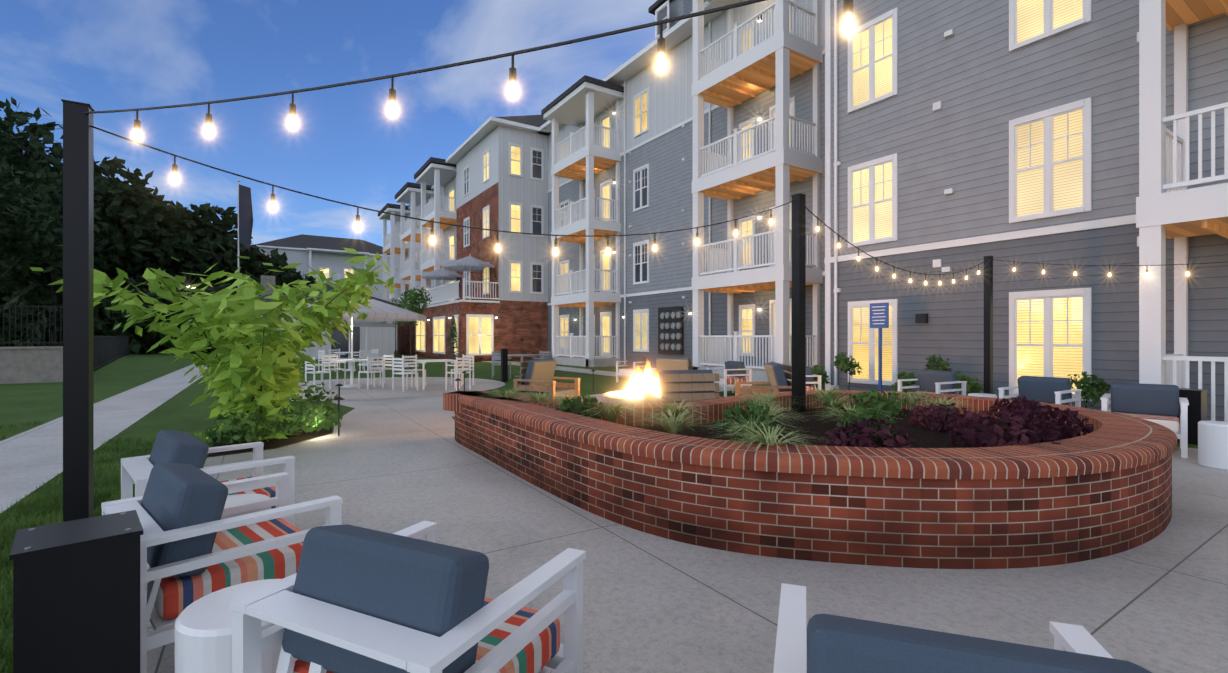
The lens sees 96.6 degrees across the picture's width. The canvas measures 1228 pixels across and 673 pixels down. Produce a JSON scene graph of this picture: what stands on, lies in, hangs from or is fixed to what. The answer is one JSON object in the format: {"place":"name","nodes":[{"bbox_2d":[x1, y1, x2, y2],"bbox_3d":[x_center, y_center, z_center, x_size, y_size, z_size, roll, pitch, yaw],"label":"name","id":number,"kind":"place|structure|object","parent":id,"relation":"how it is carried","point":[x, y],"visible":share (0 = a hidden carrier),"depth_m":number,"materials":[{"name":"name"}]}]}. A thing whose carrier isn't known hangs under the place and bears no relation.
{"place":"outdoors","nodes":[
{"label":"outdoors","id":0,"kind":"place"},
{"bbox_2d":[0,364,207,512],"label":"walkway","id":1,"kind":"structure","parent":0,"point":[31,460],"depth_m":7.42,"materials":[{"name":"concrete"}]},
{"bbox_2d":[255,234,389,301],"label":"building","id":2,"kind":"structure","parent":0,"point":[314,252],"depth_m":85.18,"materials":[{"name":"white"}]},
{"bbox_2d":[259,275,397,359],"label":"building","id":3,"kind":"structure","parent":0,"point":[381,339],"depth_m":34.12,"materials":[{"name":"white"}]},
{"bbox_2d":[0,0,656,246],"label":"sky","id":4,"kind":"structure","parent":0,"point":[345,146],"materials":[{"name":"blue"}]},
{"bbox_2d":[331,395,454,433],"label":"path","id":5,"kind":"structure","parent":0,"point":[400,414],"depth_m":9.26,"materials":[{"name":"concrete"}]},
{"bbox_2d":[289,377,504,400],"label":"patio paving","id":6,"kind":"structure","parent":0,"point":[434,386],"depth_m":14.17,"materials":[{"name":"concrete"}]},
{"bbox_2d":[305,354,393,389],"bbox_3d":[-7.048,0.934,14.698,1.899,0.860,1.899,0,0,-11],"label":"dining set","id":7,"kind":"object","parent":6,"relation":"on","point":[368,360],"visible":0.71,"depth_m":14.25,"materials":[{"name":"white metal"}]},
{"bbox_2d":[281,297,425,386],"bbox_3d":[-7.048,0.039,14.698,3.611,2.650,3.611,0,0,-10],"label":"umbrella","id":8,"kind":"object","parent":7,"relation":"on","point":[380,311],"visible":0.33,"depth_m":14.12,"materials":[{"name":"white fabric"}]},
{"bbox_2d":[392,354,473,391],"bbox_3d":[-4.696,0.934,14.370,1.899,0.860,1.899,0,0,-11],"label":"dining set","id":9,"kind":"object","parent":6,"relation":"on","point":[457,371],"visible":0.85,"depth_m":13.90,"materials":[{"name":"white metal"}]},
{"bbox_2d":[436,388,731,416],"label":"path","id":10,"kind":"structure","parent":0,"point":[445,413],"depth_m":10.12,"materials":[{"name":"concrete"}]},
{"bbox_2d":[0,349,1197,672],"bbox_3d":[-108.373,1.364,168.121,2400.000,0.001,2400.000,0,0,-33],"label":"ground","id":11,"kind":"structure","parent":0,"point":[28,403],"depth_m":12.85,"materials":[{"name":"green plant"}]},
{"bbox_2d":[0,97,43,205],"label":"forest tree","id":12,"kind":"object","parent":11,"relation":"on","point":[13,101],"depth_m":50.31,"materials":[{"name":"green plant"}]},
{"bbox_2d":[2,126,51,178],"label":"forest tree","id":13,"kind":"object","parent":11,"relation":"on","point":[18,130],"depth_m":53.25,"materials":[{"name":"green plant"}]},
{"bbox_2d":[0,151,62,278],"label":"tree","id":14,"kind":"object","parent":11,"relation":"on","point":[19,232],"visible":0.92,"depth_m":34.48,"materials":[{"name":"green plant"}]},
{"bbox_2d":[0,346,62,383],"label":"retaining wall","id":15,"kind":"structure","parent":11,"relation":"on","point":[42,364],"depth_m":16.03,"materials":[{"name":"grey concrete"}]},
{"bbox_2d":[0,98,62,273],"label":"forest tree","id":16,"kind":"object","parent":11,"relation":"on","point":[31,129],"visible":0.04,"depth_m":52.03,"materials":[{"name":"green plant"}]},
{"bbox_2d":[0,144,62,277],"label":"forest tree","id":17,"kind":"object","parent":11,"relation":"on","point":[19,160],"visible":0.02,"depth_m":49.07,"materials":[{"name":"green plant"}]},
{"bbox_2d":[0,103,95,280],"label":"forest tree","id":18,"kind":"object","parent":11,"relation":"on","point":[9,145],"visible":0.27,"depth_m":47.19,"materials":[{"name":"green plant"}]},
{"bbox_2d":[0,170,125,344],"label":"tree","id":19,"kind":"object","parent":11,"relation":"on","point":[45,196],"visible":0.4,"depth_m":40.14,"materials":[{"name":"green plant"}]},
{"bbox_2d":[0,304,132,371],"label":"metal fence","id":20,"kind":"object","parent":11,"relation":"on","point":[108,350],"visible":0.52,"depth_m":22.93,"materials":[{"name":"black metal"}]},
{"bbox_2d":[9,510,142,672],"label":"trash can","id":21,"kind":"object","parent":11,"relation":"on","point":[76,596],"visible":1,"depth_m":1.82,"materials":[{"name":"black metal"}]},
{"bbox_2d":[61,99,94,521],"bbox_3d":[-3.182,-0.005,3.248,0.230,2.738,0.230,0,0,-33],"label":"light post","id":22,"kind":"object","parent":11,"relation":"on","point":[78,316],"visible":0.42,"depth_m":3.21,"materials":[{"name":"black metal"}]},
{"bbox_2d":[91,125,795,255],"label":"string lights","id":23,"kind":"object","parent":22,"relation":"attached to","point":[175,179],"visible":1,"depth_m":4.17,"materials":[{"name":"black"}]},
{"bbox_2d":[84,0,854,141],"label":"string lights","id":24,"kind":"object","parent":22,"relation":"attached to","point":[848,27],"visible":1,"depth_m":2.16,"materials":[{"name":"black"}]},
{"bbox_2d":[22,146,149,276],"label":"forest tree","id":25,"kind":"object","parent":11,"relation":"on","point":[101,188],"visible":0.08,"depth_m":45.75,"materials":[{"name":"green plant"}]},
{"bbox_2d":[61,156,131,185],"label":"forest tree","id":26,"kind":"object","parent":11,"relation":"on","point":[105,174],"depth_m":63.24,"materials":[{"name":"green plant"}]},
{"bbox_2d":[0,420,212,672],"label":"lawn","id":27,"kind":"structure","parent":11,"relation":"on","point":[19,511],"depth_m":4.30,"materials":[{"name":"green plant"}]},
{"bbox_2d":[115,177,151,194],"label":"forest tree","id":28,"kind":"object","parent":11,"relation":"on","point":[119,180],"depth_m":58.96,"materials":[{"name":"green plant"}]},
{"bbox_2d":[0,273,278,354],"bbox_3d":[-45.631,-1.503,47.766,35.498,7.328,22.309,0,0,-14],"label":"fence","id":29,"kind":"object","parent":11,"relation":"on","point":[105,322],"visible":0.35,"depth_m":40.97,"materials":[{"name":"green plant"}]},
{"bbox_2d":[95,156,192,222],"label":"forest tree","id":30,"kind":"object","parent":11,"relation":"on","point":[115,164],"visible":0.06,"depth_m":54.31,"materials":[{"name":"green plant"}]},
{"bbox_2d":[94,178,203,286],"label":"forest tree","id":31,"kind":"object","parent":11,"relation":"on","point":[143,217],"visible":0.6,"depth_m":45.72,"materials":[{"name":"green plant"}]},
{"bbox_2d":[156,195,169,203],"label":"forest tree","id":32,"kind":"object","parent":11,"relation":"on","point":[162,197],"visible":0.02,"depth_m":67.85,"materials":[{"name":"green plant"}]},
{"bbox_2d":[187,284,192,360],"bbox_3d":[-24.016,-0.796,31.068,0.440,4.320,0.440,0,0,-33],"label":"lamp post","id":33,"kind":"object","parent":11,"relation":"on","point":[191,318],"visible":0.31,"depth_m":31.03,"materials":[{"name":"black metal"}]},
{"bbox_2d":[143,202,263,292],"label":"forest tree","id":34,"kind":"object","parent":11,"relation":"on","point":[197,264],"visible":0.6,"depth_m":48.62,"materials":[{"name":"green plant"}]},
{"bbox_2d":[30,245,393,441],"bbox_3d":[-4.905,0.222,7.254,4.227,2.855,2.668,0,0,13],"label":"shrub","id":35,"kind":"object","parent":11,"relation":"on","point":[258,365],"visible":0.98,"depth_m":6.85,"materials":[{"name":"green plant"}]},
{"bbox_2d":[158,205,280,287],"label":"forest tree","id":36,"kind":"object","parent":11,"relation":"on","point":[229,213],"visible":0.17,"depth_m":52.16,"materials":[{"name":"green plant"}]},
{"bbox_2d":[237,179,252,300],"bbox_3d":[-23.800,-4.396,35.323,1.084,11.520,0.175,0,0,-1],"label":"flagpole","id":37,"kind":"object","parent":11,"relation":"on","point":[245,219],"visible":0.75,"depth_m":35.27,"materials":[{"name":"grey"}]},
{"bbox_2d":[237,244,259,252],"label":"forest tree","id":38,"kind":"object","parent":11,"relation":"on","point":[247,251],"depth_m":66.26,"materials":[{"name":"green plant"}]},
{"bbox_2d":[208,420,331,455],"bbox_3d":[-4.778,1.354,7.804,1.450,0.001,2.950,0,0,-33],"label":"planting bed","id":39,"kind":"object","parent":11,"relation":"on","point":[276,442],"visible":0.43,"depth_m":7.05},
{"bbox_2d":[203,380,342,443],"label":"bed shrubs","id":40,"kind":"object","parent":39,"relation":"on","point":[236,425],"visible":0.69,"depth_m":6.91,"materials":[{"name":"green plant"}]},
{"bbox_2d":[241,248,298,288],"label":"forest tree","id":41,"kind":"object","parent":11,"relation":"on","point":[276,260],"visible":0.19,"depth_m":54.26,"materials":[{"name":"green plant"}]},
{"bbox_2d":[289,268,315,284],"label":"forest tree","id":42,"kind":"object","parent":11,"relation":"on","point":[298,276],"visible":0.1,"depth_m":77.51,"materials":[{"name":"green plant"}]},
{"bbox_2d":[335,384,343,396],"bbox_3d":[-4.799,1.094,9.545,0.150,0.540,0.150,0,0,-33],"label":"path light","id":43,"kind":"object","parent":11,"relation":"on","point":[338,385],"visible":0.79,"depth_m":9.54,"materials":[{"name":"black metal"}]},
{"bbox_2d":[318,349,377,371],"bbox_3d":[-10.543,0.934,21.785,1.899,0.860,1.899,0,0,-11],"label":"dining set","id":44,"kind":"object","parent":11,"relation":"on","point":[373,353],"visible":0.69,"depth_m":21.40,"materials":[{"name":"white metal"}]},
{"bbox_2d":[329,321,386,369],"bbox_3d":[-10.543,0.064,21.785,2.595,2.600,2.595,0,0,35],"label":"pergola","id":45,"kind":"object","parent":44,"relation":"on","point":[366,322],"visible":0.17,"depth_m":21.63,"materials":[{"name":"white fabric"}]},
{"bbox_2d":[340,321,394,363],"bbox_3d":[-12.531,0.064,27.641,2.595,2.600,2.595,0,0,35],"label":"umbrella","id":46,"kind":"object","parent":11,"relation":"on","point":[388,324],"visible":0.4,"depth_m":27.60,"materials":[{"name":"white fabric"}]},
{"bbox_2d":[388,298,407,357],"bbox_3d":[-12.369,-0.435,31.283,1.306,3.597,1.381,0,0,-33],"label":"young tree","id":47,"kind":"object","parent":11,"relation":"on","point":[397,302],"visible":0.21,"depth_m":31.23,"materials":[{"name":"green plant"}]},
{"bbox_2d":[398,285,431,371],"bbox_3d":[-7.227,-0.255,19.819,1.185,3.237,1.048,0,0,-33],"label":"young tree","id":48,"kind":"object","parent":11,"relation":"on","point":[413,302],"visible":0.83,"depth_m":19.74,"materials":[{"name":"green plant"}]},
{"bbox_2d":[444,316,461,359],"bbox_3d":[-8.229,0.143,27.910,1.017,2.440,0.928,0,0,-33],"label":"shrub","id":49,"kind":"object","parent":11,"relation":"on","point":[452,333],"visible":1,"depth_m":27.85,"materials":[{"name":"green plant"}]},
{"bbox_2d":[454,378,461,390],"bbox_3d":[-3.061,1.094,10.724,0.150,0.540,0.150,0,0,-33],"label":"path light","id":50,"kind":"object","parent":11,"relation":"on","point":[457,379],"visible":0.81,"depth_m":10.72,"materials":[{"name":"black metal"}]},
{"bbox_2d":[378,115,550,361],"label":"building wing","id":51,"kind":"structure","parent":11,"relation":"on","point":[490,172],"depth_m":31.47,"materials":[{"name":"white wood"}]},
{"bbox_2d":[421,268,462,279],"bbox_3d":[-11.156,-1.611,35.664,2.596,5.950,2.595,0,0,-10],"label":"terrace umbrella","id":52,"kind":"object","parent":51,"relation":"on","point":[442,274],"depth_m":35.14,"materials":[{"name":"white fabric"}]},
{"bbox_2d":[443,254,494,299],"bbox_3d":[-8.099,-1.636,30.734,2.780,6.000,2.780,0,0,-10],"label":"terrace umbrella","id":53,"kind":"object","parent":51,"relation":"on","point":[469,263],"depth_m":30.28,"materials":[{"name":"white fabric"}]},
{"bbox_2d":[501,349,507,381],"bbox_3d":[-3.304,0.864,16.456,0.160,1.000,0.160,0,0,-33],"label":"bollard light","id":54,"kind":"object","parent":11,"relation":"on","point":[504,365],"visible":0.9,"depth_m":16.39,"materials":[{"name":"black metal"}]},
{"bbox_2d":[492,351,551,378],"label":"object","id":55,"kind":"object","parent":11,"relation":"on","point":[545,354],"visible":0.52,"depth_m":18.09,"materials":[{"name":"grey metal"}]},
{"bbox_2d":[482,361,731,389],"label":"building walk","id":56,"kind":"structure","parent":11,"relation":"on","point":[598,372],"depth_m":20.92,"materials":[{"name":"concrete"}]},
{"bbox_2d":[616,356,650,381],"bbox_3d":[0.573,0.973,16.334,0.740,0.782,0.755,0,0,42],"label":"porch chair","id":57,"kind":"object","parent":11,"relation":"on","point":[634,361],"visible":0.71,"depth_m":16.27,"materials":[{"name":"white metal"}]},
{"bbox_2d":[707,361,751,396],"bbox_3d":[2.707,0.973,12.836,0.755,0.782,0.740,0,0,-23],"label":"porch chair","id":58,"kind":"object","parent":11,"relation":"on","point":[734,372],"visible":0.83,"depth_m":12.63,"materials":[{"name":"white metal"}]},
{"bbox_2d":[787,366,821,390],"bbox_3d":[3.562,0.973,10.772,0.755,0.782,0.740,0,0,-3],"label":"porch chair","id":59,"kind":"object","parent":11,"relation":"on","point":[810,381],"visible":0.33,"depth_m":10.48,"materials":[{"name":"white metal"}]},
{"bbox_2d":[897,370,966,395],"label":"armchair","id":60,"kind":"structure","parent":11,"relation":"on","point":[938,382],"depth_m":9.21,"materials":[{"name":"fabric"}]},
{"bbox_2d":[983,256,993,393],"bbox_3d":[6.273,0.010,9.160,0.220,2.708,0.220,0,0,-33],"label":"light post","id":61,"kind":"object","parent":11,"relation":"on","point":[988,326],"visible":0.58,"depth_m":9.13,"materials":[{"name":"black metal"}]},
{"bbox_2d":[806,207,986,284],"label":"string lights","id":62,"kind":"object","parent":61,"relation":"attached to","point":[894,276],"visible":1,"depth_m":7.41,"materials":[{"name":"black"}]},
{"bbox_2d":[992,259,1225,276],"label":"string lights","id":63,"kind":"object","parent":61,"relation":"attached to","point":[1146,275],"visible":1,"depth_m":7.84,"materials":[{"name":"black"}]},
{"bbox_2d":[824,0,1227,421],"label":"building wing","id":64,"kind":"structure","parent":11,"relation":"on","point":[961,135],"depth_m":10.08,"materials":[{"name":"grey wood"}]},
{"bbox_2d":[1177,388,1207,444],"bbox_3d":[7.394,1.022,7.051,0.315,0.684,0.315,0,0,-33],"label":"trash can","id":65,"kind":"object","parent":11,"relation":"on","point":[1197,405],"visible":0.38,"depth_m":6.91,"materials":[{"name":"black metal"}]},
{"label":"wall bed mulch","id":66,"kind":"object","parent":11,"relation":"on","visible":0},
{"bbox_2d":[870,303,888,390],"bbox_3d":[5.534,0.334,11.384,0.084,2.060,0.400,0,0,-33],"label":"pool rules sign","id":67,"kind":"object","parent":66,"relation":"on","point":[879,316],"visible":0.98,"depth_m":11.38,"materials":[{"name":"blue"}]},
{"bbox_2d":[812,352,1110,407],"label":"potted plants","id":68,"kind":"object","parent":66,"relation":"on","point":[847,364],"depth_m":10.68,"materials":[{"name":"green plant"}]},
{"bbox_2d":[538,0,824,381],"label":"building","id":69,"kind":"structure","parent":0,"point":[721,118],"depth_m":20.15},
{"bbox_2d":[147,428,1227,672],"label":"patio","id":70,"kind":"structure","parent":0,"point":[657,604],"depth_m":3.08,"materials":[{"name":"concrete"}]},
{"bbox_2d":[121,430,294,525],"bbox_3d":[-2.481,0.973,3.356,0.740,0.782,0.755,0,0,43],"label":"lounge chair","id":71,"kind":"object","parent":70,"relation":"on","point":[171,446],"visible":0.25,"depth_m":3.23,"materials":[{"name":"white metal"}]},
{"bbox_2d":[101,462,342,672],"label":"lounge chair","id":72,"kind":"object","parent":70,"relation":"on","point":[189,553],"visible":0.69,"depth_m":2.22,"materials":[{"name":"white metal"}]},
{"bbox_2d":[175,579,297,672],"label":"side table","id":73,"kind":"object","parent":70,"relation":"on","point":[203,634],"visible":0.54,"depth_m":1.71,"materials":[{"name":"white metal"}]},
{"bbox_2d":[218,494,270,531],"bbox_3d":[-2.085,1.134,2.967,0.380,0.460,0.380,0,0,-33],"label":"side table","id":74,"kind":"object","parent":70,"relation":"on","point":[236,499],"visible":0.08,"depth_m":3.01,"materials":[{"name":"white metal"}]},
{"bbox_2d":[333,397,344,435],"bbox_3d":[-3.764,1.094,7.476,0.150,0.540,0.150,0,0,-33],"label":"path light","id":75,"kind":"object","parent":70,"relation":"on","point":[338,398],"visible":0.77,"depth_m":7.46,"materials":[{"name":"black metal"}]},
{"bbox_2d":[230,521,585,672],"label":"lounge chair","id":76,"kind":"object","parent":70,"relation":"on","point":[346,598],"visible":1,"depth_m":1.51,"materials":[{"name":"white metal"}]},
{"bbox_2d":[443,390,1177,568],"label":"planter wall","id":77,"kind":"structure","parent":70,"relation":"on","point":[1103,489],"depth_m":3.42,"materials":[{"name":"red brick"}]},
{"bbox_2d":[632,407,1081,447],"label":"planter soil","id":78,"kind":"structure","parent":77,"relation":"in","point":[922,436],"depth_m":4.83,"materials":[{"name":"brown soil"}]},
{"bbox_2d":[556,389,905,440],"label":"shrubs","id":79,"kind":"object","parent":78,"relation":"on","point":[891,405],"visible":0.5,"depth_m":5.30,"materials":[{"name":"green plant"}]},
{"bbox_2d":[477,387,991,455],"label":"planter grasses","id":80,"kind":"object","parent":78,"relation":"on","point":[749,429],"visible":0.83,"depth_m":5.21,"materials":[{"name":"green plant"}]},
{"bbox_2d":[791,193,805,411],"bbox_3d":[2.158,-0.365,6.390,0.230,2.578,0.230,0,0,-33],"label":"light post","id":81,"kind":"object","parent":78,"relation":"on","point":[799,298],"visible":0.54,"depth_m":6.35,"materials":[{"name":"black metal"}]},
{"bbox_2d":[818,395,1093,447],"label":"purple shrubs","id":82,"kind":"object","parent":78,"relation":"on","point":[1031,412],"visible":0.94,"depth_m":4.10,"materials":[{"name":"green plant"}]},
{"bbox_2d":[773,583,1151,672],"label":"lounge chair","id":83,"kind":"object","parent":70,"relation":"on","point":[838,644],"visible":1,"depth_m":1.05,"materials":[{"name":"white metal"}]},
{"bbox_2d":[968,393,996,397],"bbox_3d":[5.767,1.134,8.560,0.380,0.460,0.380,0,0,-33],"label":"side table","id":84,"kind":"object","parent":70,"relation":"on","point":[983,395],"visible":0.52,"depth_m":8.51,"materials":[{"name":"white metal"}]},
{"bbox_2d":[998,376,1081,406],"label":"armchair","id":85,"kind":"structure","parent":70,"relation":"on","point":[1055,390],"depth_m":7.80,"materials":[{"name":"fabric"}]},
{"bbox_2d":[1198,421,1227,469],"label":"side table","id":86,"kind":"object","parent":70,"relation":"on","point":[1212,444],"visible":0.9,"depth_m":5.64,"materials":[{"name":"white metal"}]},
{"bbox_2d":[1100,382,1188,457],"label":"armchair","id":87,"kind":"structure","parent":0,"point":[1157,403],"depth_m":6.61,"materials":[{"name":"metal"}]},
{"label":"firepit patio","id":88,"kind":"structure","parent":0,"visible":0},
{"bbox_2d":[513,359,580,399],"bbox_3d":[-1.171,0.885,9.614,0.850,0.957,0.830,0,0,30],"label":"armchair","id":89,"kind":"object","parent":88,"relation":"on","point":[538,376],"visible":0.75,"depth_m":9.48,"materials":[{"name":"brown wood"}]},
{"bbox_2d":[602,390,658,402],"bbox_3d":[0.471,1.134,8.658,1.320,0.460,1.320,0,0,-33],"label":"fire pit","id":90,"kind":"object","parent":88,"relation":"on","point":[617,396],"visible":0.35,"depth_m":8.22,"materials":[{"name":"beige stone"}]},
{"bbox_2d":[624,360,660,397],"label":"fire flames","id":91,"kind":"object","parent":90,"relation":"on","point":[639,384],"visible":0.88,"depth_m":8.56,"materials":[{"name":"yellow"}]},
{"bbox_2d":[654,357,691,374],"bbox_3d":[1.096,0.885,10.452,0.830,0.957,0.850,0,0,19],"label":"fire chair","id":92,"kind":"object","parent":88,"relation":"on","point":[667,363],"visible":0.19,"depth_m":10.50,"materials":[{"name":"brown wood"}]},
{"bbox_2d":[642,370,720,403],"bbox_3d":[0.859,0.885,6.798,0.830,0.957,0.850,0,0,-12],"label":"fire chair","id":93,"kind":"object","parent":88,"relation":"on","point":[677,386],"visible":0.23,"depth_m":6.49,"materials":[{"name":"brown wood"}]},
{"bbox_2d":[735,362,791,395],"bbox_3d":[2.363,0.885,8.485,0.850,0.957,0.830,0,0,5],"label":"adirondack chair","id":94,"kind":"object","parent":88,"relation":"on","point":[777,375],"visible":0.29,"depth_m":8.20,"materials":[{"name":"brown wood"}]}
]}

